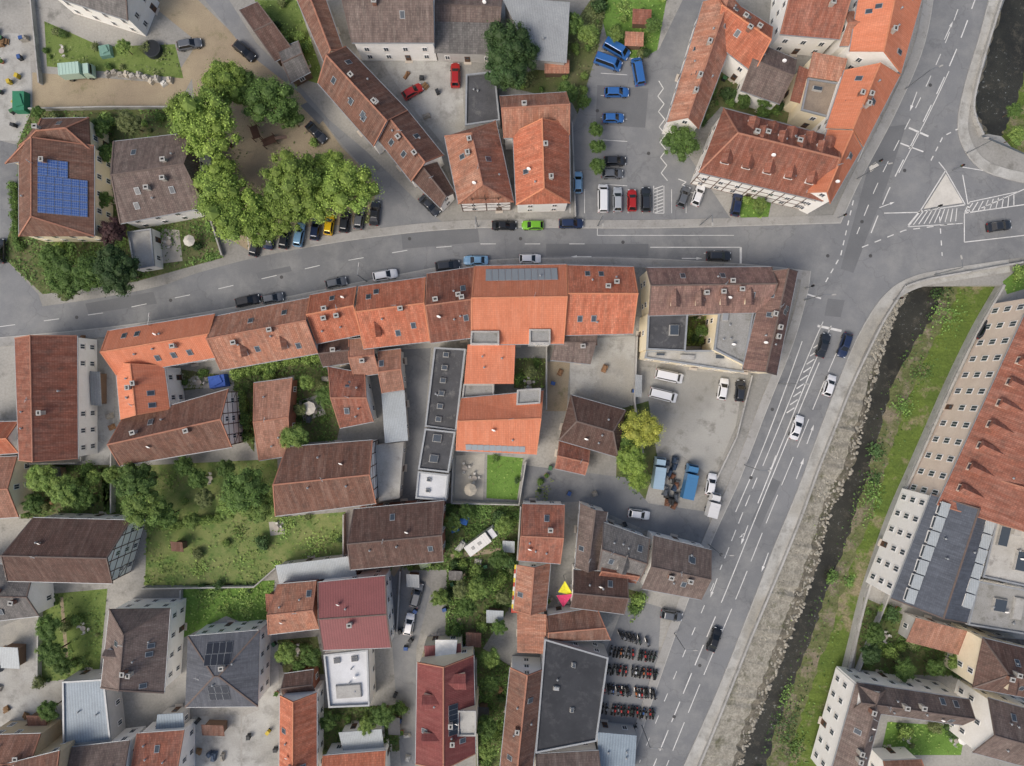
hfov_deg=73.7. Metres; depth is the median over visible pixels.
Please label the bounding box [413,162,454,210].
house
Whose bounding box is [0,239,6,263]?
parked car
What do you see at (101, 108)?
garden wall
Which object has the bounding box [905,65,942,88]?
street lamp
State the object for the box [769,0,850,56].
house
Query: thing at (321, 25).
house
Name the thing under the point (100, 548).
barn
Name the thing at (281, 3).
shrub
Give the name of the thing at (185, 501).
shrub
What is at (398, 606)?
garden wall
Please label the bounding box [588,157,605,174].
tree
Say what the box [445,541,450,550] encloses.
shrub
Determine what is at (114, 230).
tree
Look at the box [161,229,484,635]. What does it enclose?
patio paving
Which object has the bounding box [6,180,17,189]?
shrub
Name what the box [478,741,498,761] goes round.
tree
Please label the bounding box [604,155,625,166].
parked car
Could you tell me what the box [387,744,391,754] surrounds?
door
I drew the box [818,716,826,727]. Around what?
door
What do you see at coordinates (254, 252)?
parked car
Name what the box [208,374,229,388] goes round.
market tent
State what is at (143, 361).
house
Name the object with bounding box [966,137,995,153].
street lamp
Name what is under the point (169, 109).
tree
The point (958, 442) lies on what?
window
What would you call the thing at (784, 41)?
window
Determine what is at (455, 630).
shrub
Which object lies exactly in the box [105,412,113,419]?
storage crate
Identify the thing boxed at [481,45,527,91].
tree
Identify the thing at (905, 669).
tree
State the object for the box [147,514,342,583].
garden lawn
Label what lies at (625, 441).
tree
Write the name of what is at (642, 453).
undergrowth
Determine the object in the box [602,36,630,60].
delivery van
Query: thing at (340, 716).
shrub
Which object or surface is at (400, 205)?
lane
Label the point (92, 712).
garage
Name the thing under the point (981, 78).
stone bank
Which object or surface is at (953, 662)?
tree
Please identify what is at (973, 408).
window
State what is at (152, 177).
house
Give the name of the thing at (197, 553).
shrub
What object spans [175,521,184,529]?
shrub
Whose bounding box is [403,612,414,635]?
parked car
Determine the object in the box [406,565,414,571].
shrub
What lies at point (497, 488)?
garden ground
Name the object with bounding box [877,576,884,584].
window
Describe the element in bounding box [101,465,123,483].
tree
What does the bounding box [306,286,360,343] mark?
house
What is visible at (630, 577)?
house
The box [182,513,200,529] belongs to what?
tree
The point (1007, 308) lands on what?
window
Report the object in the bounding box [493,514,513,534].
tree
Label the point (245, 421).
shrub
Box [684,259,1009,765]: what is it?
pavement
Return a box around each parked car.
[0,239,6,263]
[176,37,202,51]
[232,39,256,61]
[234,294,260,307]
[248,241,260,256]
[261,292,284,303]
[263,237,274,249]
[278,231,291,249]
[293,222,306,247]
[304,121,327,143]
[310,218,321,240]
[323,214,335,235]
[324,276,347,288]
[339,211,350,232]
[353,208,365,229]
[369,201,380,225]
[372,269,397,281]
[401,83,423,100]
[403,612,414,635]
[409,582,423,607]
[418,194,440,216]
[435,259,460,270]
[450,63,460,87]
[464,255,488,265]
[492,219,516,230]
[519,254,540,263]
[522,220,543,230]
[559,218,583,228]
[573,171,582,193]
[601,168,622,178]
[602,112,623,123]
[604,86,628,98]
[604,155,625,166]
[612,187,622,211]
[627,189,637,211]
[627,508,649,519]
[640,187,651,211]
[660,608,682,620]
[676,186,690,208]
[690,185,704,206]
[704,473,716,494]
[706,250,730,261]
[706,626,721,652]
[716,378,728,400]
[729,193,742,216]
[734,380,745,401]
[788,415,803,440]
[815,333,830,357]
[821,374,835,396]
[836,332,852,357]
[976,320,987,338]
[985,220,1011,232]
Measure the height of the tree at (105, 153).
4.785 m
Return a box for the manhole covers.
[75,83,931,717]
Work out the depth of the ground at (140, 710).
128.00 m
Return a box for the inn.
[690,108,840,208]
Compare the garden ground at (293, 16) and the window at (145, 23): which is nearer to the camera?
the window at (145, 23)
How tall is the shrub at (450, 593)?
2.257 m
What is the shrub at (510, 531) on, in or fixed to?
on the garden ground at (513, 536)
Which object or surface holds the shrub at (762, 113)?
on the garden ground at (726, 83)
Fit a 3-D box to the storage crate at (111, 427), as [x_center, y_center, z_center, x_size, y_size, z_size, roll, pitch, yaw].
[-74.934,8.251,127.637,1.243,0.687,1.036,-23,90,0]
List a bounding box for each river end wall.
[923,285,999,286]
[982,134,1023,153]
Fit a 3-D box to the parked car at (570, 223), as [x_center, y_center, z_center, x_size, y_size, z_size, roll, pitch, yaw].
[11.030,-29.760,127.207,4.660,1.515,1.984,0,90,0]
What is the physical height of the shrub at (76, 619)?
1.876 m
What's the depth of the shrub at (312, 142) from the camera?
126.97 m
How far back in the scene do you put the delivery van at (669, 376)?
126.00 m
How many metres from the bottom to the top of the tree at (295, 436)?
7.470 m
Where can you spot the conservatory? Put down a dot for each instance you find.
(351, 737)
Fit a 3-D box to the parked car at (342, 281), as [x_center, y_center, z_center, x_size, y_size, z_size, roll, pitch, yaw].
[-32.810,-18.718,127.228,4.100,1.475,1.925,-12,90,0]
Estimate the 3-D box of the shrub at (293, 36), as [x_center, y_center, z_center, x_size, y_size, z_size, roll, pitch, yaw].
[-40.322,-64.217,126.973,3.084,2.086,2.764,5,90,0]
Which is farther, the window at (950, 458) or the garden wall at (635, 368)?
the garden wall at (635, 368)
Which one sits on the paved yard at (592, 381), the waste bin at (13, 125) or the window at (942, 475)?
the waste bin at (13, 125)
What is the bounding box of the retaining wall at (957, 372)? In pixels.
[847,285,1005,668]
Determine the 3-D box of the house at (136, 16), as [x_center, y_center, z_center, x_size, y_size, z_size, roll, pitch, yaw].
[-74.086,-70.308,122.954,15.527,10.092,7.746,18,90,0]
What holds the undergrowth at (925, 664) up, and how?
on the garden ground at (912, 655)
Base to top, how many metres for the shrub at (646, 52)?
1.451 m
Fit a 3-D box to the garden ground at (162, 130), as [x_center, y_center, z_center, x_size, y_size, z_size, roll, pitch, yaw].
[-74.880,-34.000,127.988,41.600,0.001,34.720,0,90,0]
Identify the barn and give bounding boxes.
[0,511,144,583]
[272,439,378,516]
[347,498,445,569]
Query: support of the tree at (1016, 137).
on the river bank at (1011, 123)
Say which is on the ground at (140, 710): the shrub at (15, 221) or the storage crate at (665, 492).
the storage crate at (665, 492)
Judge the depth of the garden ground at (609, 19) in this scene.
127.99 m
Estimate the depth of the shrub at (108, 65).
127.25 m
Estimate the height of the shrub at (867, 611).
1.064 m
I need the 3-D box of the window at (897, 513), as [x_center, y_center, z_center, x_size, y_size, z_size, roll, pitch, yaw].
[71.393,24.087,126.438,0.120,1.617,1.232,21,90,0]
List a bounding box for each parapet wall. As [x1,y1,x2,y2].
[697,285,906,765]
[906,261,1023,286]
[970,0,1002,135]
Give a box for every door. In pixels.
[79,667,92,674]
[149,2,159,14]
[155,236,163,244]
[171,704,182,711]
[176,374,184,379]
[179,623,186,632]
[188,363,198,366]
[225,619,234,625]
[306,555,314,560]
[350,720,358,728]
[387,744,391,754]
[400,498,407,502]
[402,357,406,364]
[405,55,412,62]
[432,633,439,639]
[464,57,471,64]
[495,208,502,212]
[529,498,536,502]
[554,603,561,610]
[600,719,607,727]
[607,518,614,524]
[670,533,678,539]
[728,73,737,83]
[789,48,799,56]
[799,123,809,128]
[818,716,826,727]
[875,669,887,677]
[877,539,887,547]
[883,745,895,752]
[924,615,936,622]
[943,403,952,409]
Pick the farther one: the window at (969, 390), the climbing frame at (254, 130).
the climbing frame at (254, 130)
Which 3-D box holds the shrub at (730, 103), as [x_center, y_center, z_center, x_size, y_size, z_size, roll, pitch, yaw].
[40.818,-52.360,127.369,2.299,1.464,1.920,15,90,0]
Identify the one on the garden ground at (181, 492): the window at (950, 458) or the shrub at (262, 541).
the shrub at (262, 541)
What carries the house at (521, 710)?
on the ground at (140, 710)
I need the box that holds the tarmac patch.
[86,85,905,659]
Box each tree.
[20,493,48,515]
[22,463,58,493]
[31,105,46,118]
[35,613,65,642]
[35,640,69,668]
[35,700,61,722]
[37,244,68,268]
[44,254,85,299]
[44,472,80,509]
[51,657,74,677]
[54,291,79,302]
[68,253,103,294]
[72,485,97,509]
[85,468,100,485]
[88,240,140,297]
[91,116,112,138]
[97,216,127,245]
[98,143,111,162]
[98,191,113,208]
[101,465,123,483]
[108,460,158,504]
[114,38,132,54]
[115,109,143,136]
[119,488,169,529]
[157,501,179,529]
[163,90,192,137]
[165,81,243,161]
[173,455,193,476]
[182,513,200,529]
[187,467,209,489]
[188,154,241,194]
[191,175,261,244]
[194,487,213,508]
[197,58,247,106]
[214,499,238,520]
[215,458,235,478]
[216,463,271,514]
[238,68,258,106]
[238,72,301,125]
[238,491,273,523]
[239,190,278,247]
[256,145,326,214]
[260,187,303,238]
[272,640,296,663]
[277,107,306,129]
[278,424,309,448]
[292,658,304,670]
[293,403,305,415]
[299,374,314,389]
[299,644,321,667]
[300,184,333,226]
[312,148,345,177]
[314,385,331,407]
[317,158,384,217]
[319,712,337,731]
[357,714,376,736]
[369,701,396,728]
[430,588,448,606]
[443,512,461,531]
[452,578,467,599]
[457,598,476,618]
[458,503,471,519]
[467,576,490,601]
[476,713,497,738]
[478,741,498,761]
[479,646,499,668]
[480,671,502,693]
[481,18,533,62]
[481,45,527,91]
[488,549,509,568]
[491,619,507,635]
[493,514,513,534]
[495,590,511,605]
[518,39,543,70]
[524,365,536,378]
[556,80,578,101]
[568,10,583,35]
[576,94,591,109]
[577,23,599,47]
[588,121,603,136]
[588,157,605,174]
[589,139,605,154]
[607,25,623,41]
[616,442,647,477]
[618,407,666,448]
[619,432,639,451]
[628,471,650,491]
[645,17,661,33]
[659,123,700,162]
[695,324,707,336]
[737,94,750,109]
[751,196,766,212]
[757,99,771,110]
[859,643,882,665]
[862,621,885,644]
[893,656,917,683]
[923,659,945,676]
[944,654,957,668]
[1002,102,1023,118]
[1004,126,1023,146]
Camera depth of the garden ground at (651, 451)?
127.99 m
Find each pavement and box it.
[0,257,801,346]
[309,215,838,246]
[635,270,810,748]
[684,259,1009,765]
[832,0,933,222]
[957,0,1023,182]
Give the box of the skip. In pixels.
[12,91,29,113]
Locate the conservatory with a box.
[339,720,384,749]
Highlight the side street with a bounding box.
[0,223,840,336]
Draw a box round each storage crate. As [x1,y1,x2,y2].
[20,35,29,42]
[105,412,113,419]
[108,424,115,430]
[206,750,212,757]
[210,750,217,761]
[220,752,225,761]
[306,416,311,422]
[321,376,328,381]
[403,71,410,79]
[403,732,410,737]
[405,754,410,761]
[422,112,430,119]
[557,368,563,375]
[591,490,597,496]
[601,364,607,372]
[661,489,668,495]
[664,498,669,506]
[667,468,672,476]
[670,463,677,470]
[670,502,677,509]
[671,455,677,463]
[671,484,676,491]
[673,492,678,500]
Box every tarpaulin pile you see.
[419,563,430,568]
[455,539,465,551]
[460,517,468,525]
[474,558,481,567]
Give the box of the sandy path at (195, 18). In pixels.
[32,0,569,410]
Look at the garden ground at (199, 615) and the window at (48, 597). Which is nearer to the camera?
the window at (48, 597)
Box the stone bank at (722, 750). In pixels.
[701,304,895,765]
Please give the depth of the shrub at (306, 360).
126.54 m
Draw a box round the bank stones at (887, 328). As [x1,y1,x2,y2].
[705,291,910,765]
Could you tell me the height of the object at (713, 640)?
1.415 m
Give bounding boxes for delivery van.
[593,51,622,71]
[597,184,608,212]
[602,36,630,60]
[630,57,645,86]
[648,387,677,402]
[654,368,683,383]
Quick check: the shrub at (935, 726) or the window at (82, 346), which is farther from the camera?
the shrub at (935, 726)
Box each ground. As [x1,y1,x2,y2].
[0,0,1023,765]
[6,110,223,293]
[20,465,109,518]
[42,589,106,681]
[44,21,182,77]
[101,459,345,584]
[181,369,231,390]
[183,580,274,636]
[192,78,376,249]
[234,361,339,450]
[255,0,320,82]
[277,637,323,673]
[324,705,399,750]
[400,503,519,765]
[486,455,522,499]
[509,0,605,113]
[514,358,544,387]
[603,0,665,57]
[616,401,656,498]
[629,589,640,596]
[686,316,704,345]
[704,72,788,122]
[740,199,770,217]
[854,598,951,674]
[882,722,962,754]
[1003,265,1023,293]
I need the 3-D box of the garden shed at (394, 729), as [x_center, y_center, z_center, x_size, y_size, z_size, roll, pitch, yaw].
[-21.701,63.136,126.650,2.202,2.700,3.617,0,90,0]
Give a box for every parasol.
[183,235,194,245]
[304,401,315,414]
[464,483,476,495]
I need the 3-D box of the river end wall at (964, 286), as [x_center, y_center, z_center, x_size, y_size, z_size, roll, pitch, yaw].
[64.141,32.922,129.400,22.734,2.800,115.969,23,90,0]
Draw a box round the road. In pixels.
[635,0,1023,765]
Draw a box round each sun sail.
[435,631,458,655]
[555,590,571,606]
[557,575,571,593]
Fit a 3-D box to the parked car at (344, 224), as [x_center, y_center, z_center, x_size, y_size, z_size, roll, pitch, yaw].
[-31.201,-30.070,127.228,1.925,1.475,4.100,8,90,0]
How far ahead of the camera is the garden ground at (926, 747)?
127.99 m
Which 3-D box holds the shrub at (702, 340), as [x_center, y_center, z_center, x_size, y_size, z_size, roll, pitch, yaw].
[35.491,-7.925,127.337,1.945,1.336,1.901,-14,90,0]
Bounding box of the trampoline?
[143,40,162,59]
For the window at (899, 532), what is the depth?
123.64 m
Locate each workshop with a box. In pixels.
[415,347,466,500]
[434,0,502,22]
[434,21,490,64]
[535,627,608,752]
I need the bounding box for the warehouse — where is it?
[503,0,569,69]
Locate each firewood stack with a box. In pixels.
[1,38,8,44]
[3,705,10,713]
[22,712,28,719]
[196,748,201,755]
[422,82,428,89]
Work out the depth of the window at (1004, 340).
119.96 m
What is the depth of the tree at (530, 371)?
124.75 m
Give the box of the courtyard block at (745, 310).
[636,266,797,374]
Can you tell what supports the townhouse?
on the ground at (140, 710)
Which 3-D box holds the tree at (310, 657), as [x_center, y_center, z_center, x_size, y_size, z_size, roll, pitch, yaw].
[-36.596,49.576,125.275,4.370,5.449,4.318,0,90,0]
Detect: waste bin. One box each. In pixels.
[5,78,12,84]
[9,122,17,127]
[13,72,20,79]
[16,54,23,60]
[246,733,250,739]
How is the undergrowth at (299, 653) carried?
on the garden ground at (315, 642)
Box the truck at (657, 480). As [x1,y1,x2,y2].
[650,456,666,489]
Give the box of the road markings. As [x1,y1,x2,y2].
[0,0,1023,765]
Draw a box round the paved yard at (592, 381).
[0,33,635,765]
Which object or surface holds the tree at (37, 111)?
on the garden ground at (162, 130)
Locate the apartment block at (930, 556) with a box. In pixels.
[866,488,995,623]
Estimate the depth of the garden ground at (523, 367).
127.99 m
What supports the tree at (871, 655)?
on the garden ground at (912, 655)
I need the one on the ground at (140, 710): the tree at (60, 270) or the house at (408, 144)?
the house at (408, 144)
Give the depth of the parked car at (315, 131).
127.02 m
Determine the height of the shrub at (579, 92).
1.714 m
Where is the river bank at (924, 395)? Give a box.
[789,287,993,765]
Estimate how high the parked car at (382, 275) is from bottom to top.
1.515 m
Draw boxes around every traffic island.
[869,162,878,171]
[924,174,962,208]
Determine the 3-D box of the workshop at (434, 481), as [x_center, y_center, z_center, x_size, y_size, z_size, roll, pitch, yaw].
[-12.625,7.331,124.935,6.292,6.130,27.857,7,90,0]
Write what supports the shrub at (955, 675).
on the garden ground at (912, 655)
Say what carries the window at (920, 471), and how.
in the factory
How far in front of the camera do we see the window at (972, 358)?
126.43 m
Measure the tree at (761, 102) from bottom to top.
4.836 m
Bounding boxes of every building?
[456,386,543,454]
[462,345,514,396]
[782,52,846,129]
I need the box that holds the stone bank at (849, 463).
[732,310,897,765]
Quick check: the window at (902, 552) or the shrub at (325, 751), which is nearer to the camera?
the window at (902, 552)
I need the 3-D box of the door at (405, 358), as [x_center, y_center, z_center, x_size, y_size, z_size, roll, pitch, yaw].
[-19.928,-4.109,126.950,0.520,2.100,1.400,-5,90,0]
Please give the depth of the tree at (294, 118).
121.98 m
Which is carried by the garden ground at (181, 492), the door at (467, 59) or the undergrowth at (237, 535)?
the undergrowth at (237, 535)
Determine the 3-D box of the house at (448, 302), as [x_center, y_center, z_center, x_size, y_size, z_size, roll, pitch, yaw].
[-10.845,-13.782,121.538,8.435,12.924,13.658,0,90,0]
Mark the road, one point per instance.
(899, 256)
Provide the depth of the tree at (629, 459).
121.82 m
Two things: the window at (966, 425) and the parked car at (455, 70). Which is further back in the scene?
the parked car at (455, 70)
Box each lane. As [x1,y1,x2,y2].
[0,141,709,765]
[205,0,440,227]
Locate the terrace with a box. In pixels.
[798,0,921,213]
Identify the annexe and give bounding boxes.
[323,649,375,707]
[965,523,1023,633]
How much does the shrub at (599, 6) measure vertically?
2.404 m
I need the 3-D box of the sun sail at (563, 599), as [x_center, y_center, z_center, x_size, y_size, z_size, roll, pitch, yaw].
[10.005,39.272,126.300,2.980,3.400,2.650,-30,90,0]
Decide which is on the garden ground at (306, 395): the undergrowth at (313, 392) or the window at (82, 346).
the undergrowth at (313, 392)
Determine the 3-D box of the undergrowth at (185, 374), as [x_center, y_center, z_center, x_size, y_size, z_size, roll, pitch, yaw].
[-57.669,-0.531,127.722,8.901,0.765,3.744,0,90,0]
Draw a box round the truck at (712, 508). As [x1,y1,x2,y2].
[704,492,720,518]
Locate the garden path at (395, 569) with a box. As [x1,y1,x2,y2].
[60,547,502,673]
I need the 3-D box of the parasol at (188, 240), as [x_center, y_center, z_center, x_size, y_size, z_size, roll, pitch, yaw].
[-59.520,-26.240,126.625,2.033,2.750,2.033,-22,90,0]
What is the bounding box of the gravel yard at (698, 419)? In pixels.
[637,367,743,473]
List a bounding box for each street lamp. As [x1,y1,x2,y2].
[641,725,662,748]
[804,294,835,300]
[857,162,892,178]
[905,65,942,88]
[934,255,962,274]
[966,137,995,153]
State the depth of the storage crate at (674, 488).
126.92 m
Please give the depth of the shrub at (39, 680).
126.75 m
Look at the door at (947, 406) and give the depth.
127.13 m
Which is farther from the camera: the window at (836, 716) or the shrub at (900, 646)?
the shrub at (900, 646)
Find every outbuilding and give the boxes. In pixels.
[253,377,297,460]
[280,663,319,695]
[516,612,545,653]
[554,441,589,475]
[559,394,625,456]
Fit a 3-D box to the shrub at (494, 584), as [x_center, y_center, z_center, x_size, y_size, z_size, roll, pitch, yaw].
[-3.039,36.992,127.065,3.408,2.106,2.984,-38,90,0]
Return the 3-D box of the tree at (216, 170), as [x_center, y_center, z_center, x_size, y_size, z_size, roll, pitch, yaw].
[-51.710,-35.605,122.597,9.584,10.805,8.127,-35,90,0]
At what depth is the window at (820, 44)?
123.65 m
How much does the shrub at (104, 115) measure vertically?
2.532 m
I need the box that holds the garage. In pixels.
[62,667,125,744]
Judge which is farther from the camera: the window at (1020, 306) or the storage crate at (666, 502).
the storage crate at (666, 502)
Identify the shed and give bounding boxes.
[0,643,25,668]
[26,712,52,725]
[39,466,66,477]
[90,371,106,405]
[156,704,189,728]
[170,540,186,551]
[201,720,226,735]
[239,1,290,65]
[265,591,273,611]
[275,554,357,582]
[278,41,312,86]
[375,441,406,501]
[381,391,409,442]
[388,712,399,734]
[406,572,418,587]
[449,569,462,580]
[465,71,499,129]
[466,629,480,646]
[478,702,488,718]
[486,607,502,622]
[503,539,514,552]
[544,60,568,76]
[595,719,636,765]
[625,31,643,49]
[632,9,651,28]
[635,374,641,396]
[898,612,966,654]
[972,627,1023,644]
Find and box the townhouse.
[470,264,567,346]
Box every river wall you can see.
[842,285,1000,666]
[976,0,1004,135]
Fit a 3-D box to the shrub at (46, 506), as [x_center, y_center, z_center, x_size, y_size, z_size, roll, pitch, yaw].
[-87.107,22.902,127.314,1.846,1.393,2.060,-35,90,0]
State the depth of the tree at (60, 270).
120.29 m
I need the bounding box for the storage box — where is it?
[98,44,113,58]
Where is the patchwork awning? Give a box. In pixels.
[511,565,516,612]
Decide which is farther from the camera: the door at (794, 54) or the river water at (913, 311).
the river water at (913, 311)
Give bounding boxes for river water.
[739,287,942,765]
[976,0,1023,135]
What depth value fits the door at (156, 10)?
127.31 m
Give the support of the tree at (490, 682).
on the garden ground at (513, 536)
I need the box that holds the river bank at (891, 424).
[766,287,958,765]
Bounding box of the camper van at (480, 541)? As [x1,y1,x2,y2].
[464,524,498,556]
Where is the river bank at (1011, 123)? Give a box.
[1002,80,1023,145]
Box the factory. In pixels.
[908,299,1023,531]
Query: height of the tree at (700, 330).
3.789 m
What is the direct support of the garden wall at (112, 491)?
on the ground at (140, 710)
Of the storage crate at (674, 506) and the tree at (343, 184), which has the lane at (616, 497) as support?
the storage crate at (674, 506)
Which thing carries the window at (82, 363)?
in the house at (57, 415)
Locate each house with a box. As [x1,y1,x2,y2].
[0,420,17,454]
[0,455,33,518]
[0,557,54,620]
[0,719,62,765]
[2,734,76,765]
[5,117,115,241]
[14,335,97,461]
[59,0,159,35]
[67,726,145,765]
[100,313,214,419]
[100,598,186,693]
[107,388,243,465]
[110,134,210,228]
[127,228,163,271]
[131,719,194,765]
[185,619,270,707]
[206,297,318,370]
[266,579,322,634]
[279,680,323,765]
[296,0,342,61]
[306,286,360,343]
[317,46,407,154]
[317,568,395,650]
[318,338,349,366]
[322,738,391,765]
[328,366,376,428]
[342,0,436,62]
[348,338,378,375]
[355,277,429,349]
[378,111,443,186]
[378,348,406,393]
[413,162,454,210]
[415,633,478,765]
[425,266,473,343]
[444,120,513,212]
[499,91,570,211]
[500,656,541,765]
[513,561,550,615]
[518,498,564,563]
[535,742,600,765]
[546,603,610,641]
[550,325,597,364]
[565,265,637,337]
[570,564,628,614]
[574,501,607,572]
[597,518,649,581]
[599,567,639,583]
[640,530,711,599]
[662,0,741,133]
[719,0,772,83]
[734,46,796,112]
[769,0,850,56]
[811,666,975,765]
[823,10,859,55]
[868,745,923,765]
[943,623,1023,697]
[945,679,1023,765]
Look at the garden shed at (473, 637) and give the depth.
125.57 m
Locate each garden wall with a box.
[27,462,79,464]
[28,106,166,110]
[29,0,42,84]
[36,612,42,682]
[110,451,115,512]
[142,567,275,589]
[179,589,182,599]
[210,221,223,255]
[342,514,344,555]
[396,570,401,632]
[451,456,454,502]
[451,461,525,505]
[475,657,478,765]
[516,505,520,560]
[545,346,546,409]
[571,122,575,216]
[633,336,643,452]
[717,375,752,478]
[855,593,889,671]
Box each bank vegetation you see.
[758,287,953,765]
[765,288,971,765]
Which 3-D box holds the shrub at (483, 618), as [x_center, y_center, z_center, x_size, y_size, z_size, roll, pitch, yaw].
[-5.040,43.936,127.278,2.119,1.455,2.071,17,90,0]
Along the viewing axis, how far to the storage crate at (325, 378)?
127.46 m
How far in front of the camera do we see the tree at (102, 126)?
123.48 m
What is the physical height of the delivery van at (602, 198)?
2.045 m
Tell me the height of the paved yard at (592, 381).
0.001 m
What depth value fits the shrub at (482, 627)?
126.79 m
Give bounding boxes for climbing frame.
[247,119,262,141]
[260,133,286,148]
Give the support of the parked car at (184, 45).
on the sandy path at (195, 18)
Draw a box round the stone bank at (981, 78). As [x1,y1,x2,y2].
[975,11,1000,134]
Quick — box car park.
[573,0,729,219]
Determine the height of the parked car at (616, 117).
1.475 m
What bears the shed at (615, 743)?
on the lane at (616, 497)
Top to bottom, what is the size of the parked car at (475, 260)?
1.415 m
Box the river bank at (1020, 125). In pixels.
[1011,111,1023,152]
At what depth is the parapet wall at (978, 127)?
127.20 m
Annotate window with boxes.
[14,483,19,489]
[46,593,51,601]
[80,343,85,349]
[80,360,85,365]
[80,410,85,416]
[80,427,85,433]
[90,410,94,415]
[90,443,95,448]
[115,697,120,705]
[117,718,122,726]
[134,11,140,20]
[142,19,148,28]
[168,669,172,678]
[182,755,186,764]
[184,712,188,721]
[781,39,788,43]
[817,42,825,46]
[824,743,829,752]
[826,704,831,712]
[829,727,833,736]
[833,712,838,720]
[837,696,842,704]
[842,681,847,688]
[854,57,862,62]
[869,572,875,579]
[875,556,881,563]
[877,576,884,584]
[884,561,890,568]
[886,581,892,588]
[888,525,894,532]
[890,544,896,551]
[892,564,899,572]
[894,509,900,516]
[896,528,903,535]
[898,548,905,555]
[900,493,906,500]
[902,512,909,519]
[902,621,907,628]
[905,531,912,539]
[909,483,917,490]
[909,496,915,502]
[911,515,918,522]
[916,467,924,474]
[918,499,925,505]
[919,486,927,493]
[924,451,931,458]
[927,470,935,476]
[931,436,939,441]
[931,489,938,494]
[934,453,942,460]
[938,419,947,425]
[938,472,946,479]
[942,437,950,443]
[945,455,954,462]
[949,420,958,426]
[953,388,961,393]
[953,438,962,445]
[957,404,965,410]
[957,659,962,667]
[957,686,963,694]
[958,726,964,734]
[961,372,969,377]
[961,421,970,428]
[965,388,973,393]
[967,666,973,674]
[968,356,976,361]
[968,693,974,701]
[969,405,978,411]
[972,371,981,377]
[973,717,980,725]
[975,340,983,345]
[976,388,986,394]
[979,355,988,361]
[984,371,993,377]
[987,338,996,345]
[990,307,999,314]
[992,354,1001,360]
[995,322,1004,328]
[1000,337,1009,343]
[1002,305,1011,312]
[1007,320,1017,327]
[1015,304,1023,310]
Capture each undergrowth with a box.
[19,464,110,518]
[40,590,105,680]
[44,22,180,75]
[101,459,341,586]
[180,371,215,389]
[184,581,274,634]
[216,97,370,246]
[233,362,338,448]
[260,1,317,71]
[277,637,322,671]
[323,705,399,751]
[487,458,522,498]
[515,358,544,387]
[524,1,605,110]
[535,479,553,500]
[602,0,664,57]
[616,404,656,499]
[686,316,705,346]
[706,79,788,121]
[740,196,768,217]
[856,600,952,676]
[884,722,961,754]
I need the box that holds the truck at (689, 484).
[680,463,698,500]
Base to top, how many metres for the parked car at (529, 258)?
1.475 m
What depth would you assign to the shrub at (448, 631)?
127.15 m
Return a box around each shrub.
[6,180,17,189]
[7,187,17,196]
[8,195,17,204]
[8,208,17,219]
[8,223,17,232]
[10,204,17,209]
[10,219,17,224]
[10,231,19,240]
[11,239,19,245]
[14,242,26,252]
[30,674,45,689]
[41,47,48,53]
[41,501,48,511]
[46,111,59,117]
[51,26,59,36]
[58,29,68,38]
[58,620,70,634]
[68,613,85,625]
[71,659,77,668]
[75,477,81,485]
[77,460,94,478]
[90,41,98,52]
[97,110,116,127]
[105,61,112,69]
[138,40,149,53]
[141,119,147,126]
[154,110,165,121]
[159,523,167,531]
[167,523,177,532]
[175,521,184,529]
[180,498,189,504]
[181,379,188,385]
[190,547,204,558]
[191,242,203,251]
[197,367,208,379]
[198,515,206,525]
[204,514,214,524]
[212,579,223,591]
[213,512,223,523]
[220,539,231,546]
[227,368,246,381]
[237,390,247,404]
[239,401,248,412]
[239,410,252,431]
[240,366,252,376]
[242,381,251,390]
[242,429,252,442]
[250,365,261,377]
[252,533,270,552]
[257,363,270,371]
[261,372,276,380]
[264,368,275,375]
[270,361,281,371]
[273,19,282,30]
[278,0,286,8]
[281,359,290,366]
[287,31,300,44]
[288,358,302,366]
[296,30,306,42]
[298,641,307,649]
[299,355,311,367]
[301,39,310,53]
[303,514,310,520]
[308,136,318,148]
[310,355,319,364]
[315,379,324,388]
[322,747,327,754]
[336,713,342,720]
[344,715,351,723]
[390,700,409,717]
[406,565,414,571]
[443,586,452,603]
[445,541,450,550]
[446,627,451,635]
[448,558,459,569]
[450,623,462,636]
[452,550,462,558]
[453,603,464,616]
[457,557,467,571]
[466,562,485,579]
[470,510,475,519]
[470,570,486,581]
[474,620,488,633]
[479,613,487,623]
[481,758,493,765]
[489,576,502,590]
[490,509,505,523]
[491,453,498,462]
[492,730,500,738]
[494,568,509,587]
[496,694,504,703]
[496,722,503,730]
[502,554,518,571]
[502,605,508,611]
[504,519,514,535]
[514,372,523,385]
[514,476,520,484]
[532,357,539,367]
[537,478,544,486]
[571,42,578,53]
[575,83,582,97]
[576,85,588,96]
[580,70,587,80]
[584,44,591,51]
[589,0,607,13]
[620,12,626,21]
[628,603,644,615]
[629,591,647,609]
[635,48,643,58]
[642,47,651,57]
[687,327,694,339]
[690,333,700,342]
[697,335,703,345]
[701,118,707,126]
[708,98,716,110]
[718,85,732,102]
[726,98,735,107]
[730,89,736,100]
[742,196,751,204]
[755,106,772,117]
[778,101,784,110]
[865,609,872,614]
[878,603,887,614]
[881,642,899,659]
[884,603,901,623]
[895,642,905,651]
[896,724,914,741]
[905,639,917,650]
[926,721,943,734]
[942,723,957,739]
[951,672,961,678]
[1011,264,1023,282]

